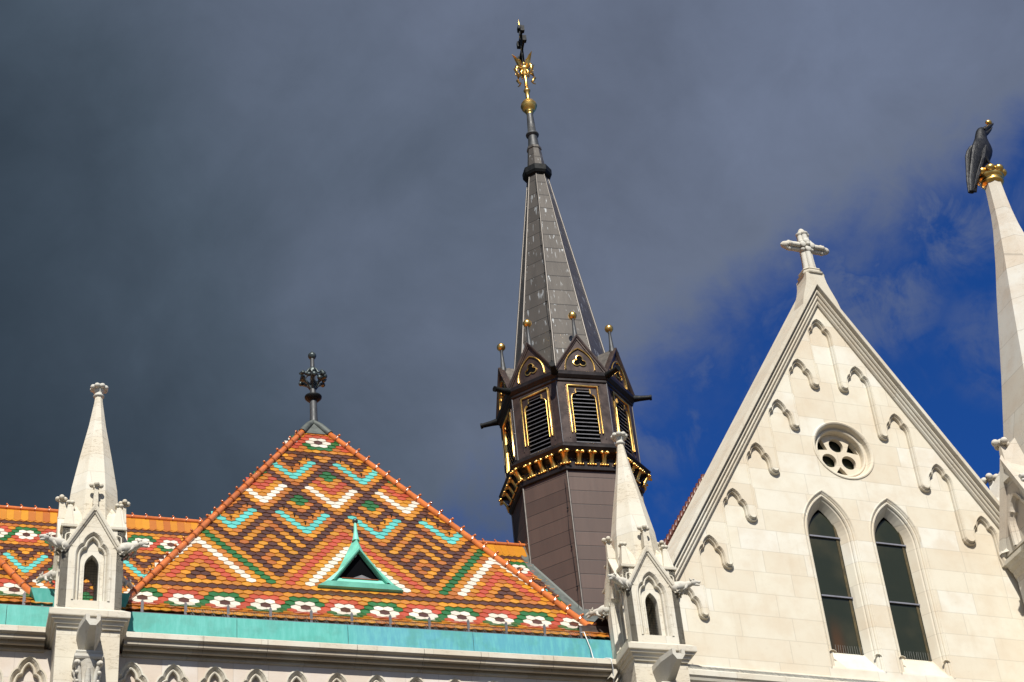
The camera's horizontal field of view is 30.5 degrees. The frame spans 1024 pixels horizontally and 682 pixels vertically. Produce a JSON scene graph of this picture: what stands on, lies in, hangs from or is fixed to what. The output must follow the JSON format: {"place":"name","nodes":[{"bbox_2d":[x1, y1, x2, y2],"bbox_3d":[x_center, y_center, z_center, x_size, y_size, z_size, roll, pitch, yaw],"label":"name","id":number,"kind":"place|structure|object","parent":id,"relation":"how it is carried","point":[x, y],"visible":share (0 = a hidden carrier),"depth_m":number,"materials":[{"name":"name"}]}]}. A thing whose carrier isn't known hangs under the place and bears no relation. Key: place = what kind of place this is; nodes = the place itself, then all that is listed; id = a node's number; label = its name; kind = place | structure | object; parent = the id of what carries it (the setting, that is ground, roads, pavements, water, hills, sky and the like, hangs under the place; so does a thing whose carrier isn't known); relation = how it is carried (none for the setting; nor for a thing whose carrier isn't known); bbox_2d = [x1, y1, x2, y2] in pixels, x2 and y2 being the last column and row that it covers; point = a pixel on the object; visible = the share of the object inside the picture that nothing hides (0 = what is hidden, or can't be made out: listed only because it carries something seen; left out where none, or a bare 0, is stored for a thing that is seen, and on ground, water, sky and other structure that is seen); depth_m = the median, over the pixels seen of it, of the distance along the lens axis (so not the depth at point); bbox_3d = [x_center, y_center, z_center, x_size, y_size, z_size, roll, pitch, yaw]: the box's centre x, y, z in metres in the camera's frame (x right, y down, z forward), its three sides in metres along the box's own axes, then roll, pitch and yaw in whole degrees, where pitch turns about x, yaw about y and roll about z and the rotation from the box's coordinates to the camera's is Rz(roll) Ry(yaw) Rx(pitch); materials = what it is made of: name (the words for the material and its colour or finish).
{"place":"outdoors","nodes":[
{"label":"outdoors","id":0,"kind":"place"},
{"bbox_2d":[0,503,593,623],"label":"roof","id":1,"kind":"structure","parent":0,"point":[25,551],"depth_m":47.61,"materials":[{"name":"tile"}]},
{"bbox_2d":[480,20,651,621],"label":"roof spire","id":2,"kind":"structure","parent":1,"relation":"on","point":[567,397],"depth_m":53.56,"materials":[{"name":"brown metal"}]},
{"bbox_2d":[502,408,514,473],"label":"louvre window","id":3,"kind":"structure","parent":2,"relation":"in","point":[510,436],"depth_m":54.26,"materials":[{"name":"grey paint"}]},
{"bbox_2d":[520,387,553,454],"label":"louvre window","id":4,"kind":"structure","parent":2,"relation":"in","point":[539,427],"depth_m":53.29,"materials":[{"name":"grey paint"}]},
{"bbox_2d":[566,384,603,442],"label":"louvre window","id":5,"kind":"structure","parent":2,"relation":"in","point":[583,407],"depth_m":53.16,"materials":[{"name":"grey paint"}]},
{"bbox_2d":[612,391,635,454],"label":"louvre window","id":6,"kind":"structure","parent":2,"relation":"in","point":[620,422],"depth_m":53.96,"materials":[{"name":"grey paint"}]},
{"bbox_2d":[0,0,1023,542],"label":"sky","id":7,"kind":"structure","parent":0,"point":[200,199],"materials":[{"name":"grey"}]},
{"label":"ground","id":8,"kind":"structure","parent":0,"visible":0},
{"bbox_2d":[36,383,148,681],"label":"pinnacle turret","id":9,"kind":"object","parent":8,"relation":"on","point":[84,640],"visible":1,"depth_m":31.04,"materials":[{"name":"stone"}]},
{"bbox_2d":[0,587,617,681],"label":"arcaded wall","id":10,"kind":"structure","parent":8,"relation":"on","point":[162,647],"depth_m":32.09,"materials":[{"name":"stone"}]},
{"bbox_2d":[0,557,52,604],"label":"hipped roof","id":11,"kind":"structure","parent":10,"relation":"on","point":[14,586],"depth_m":32.10,"materials":[{"name":"tile"}]},
{"bbox_2d":[22,352,609,638],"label":"hipped roof","id":12,"kind":"structure","parent":10,"relation":"on","point":[313,519],"depth_m":35.34,"materials":[{"name":"tile"}]},
{"bbox_2d":[581,632,613,681],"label":"cable","id":13,"kind":"object","parent":10,"relation":"attached to","point":[604,658],"visible":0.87,"depth_m":33.84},
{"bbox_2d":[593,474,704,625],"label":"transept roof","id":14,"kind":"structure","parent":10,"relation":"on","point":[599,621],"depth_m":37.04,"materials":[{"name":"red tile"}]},
{"bbox_2d":[586,431,700,681],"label":"pinnacle turret","id":15,"kind":"object","parent":8,"relation":"on","point":[640,568],"visible":0.99,"depth_m":33.98,"materials":[{"name":"stone"}]},
{"bbox_2d":[606,267,1023,681],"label":"stone gable","id":16,"kind":"structure","parent":8,"relation":"on","point":[839,521],"depth_m":37.51,"materials":[{"name":"stone"}]},
{"bbox_2d":[780,229,828,268],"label":"stone cross","id":17,"kind":"object","parent":16,"relation":"on","point":[805,247],"visible":1,"depth_m":41.60,"materials":[{"name":"stone"}]},
{"bbox_2d":[812,421,873,479],"bbox_3d":[6.775,2.361,38.886,1.424,1.424,0.414,8,-38,-18],"label":"round window","id":18,"kind":"structure","parent":16,"relation":"in","point":[831,440],"depth_m":39.04,"materials":[{"name":"stone"}]},
{"bbox_2d":[803,490,886,671],"bbox_3d":[6.369,4.724,36.816,1.204,4.094,0.282,8,-38,-18],"label":"lancet window","id":19,"kind":"structure","parent":16,"relation":"in","point":[850,629],"depth_m":36.84,"materials":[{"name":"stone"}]},
{"bbox_2d":[869,498,954,677],"bbox_3d":[7.788,4.923,37.295,1.204,4.094,0.282,8,-38,-18],"label":"lancet window","id":20,"kind":"structure","parent":16,"relation":"in","point":[921,647],"depth_m":37.32,"materials":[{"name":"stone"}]},
{"bbox_2d":[978,163,1023,602],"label":"stone spire","id":21,"kind":"structure","parent":8,"relation":"on","point":[1006,484],"depth_m":40.60,"materials":[{"name":"stone"}]},
{"bbox_2d":[965,120,995,193],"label":"raven statue","id":22,"kind":"object","parent":21,"relation":"on","point":[978,155],"visible":0.92,"depth_m":44.38,"materials":[{"name":"black metal"}]}
]}

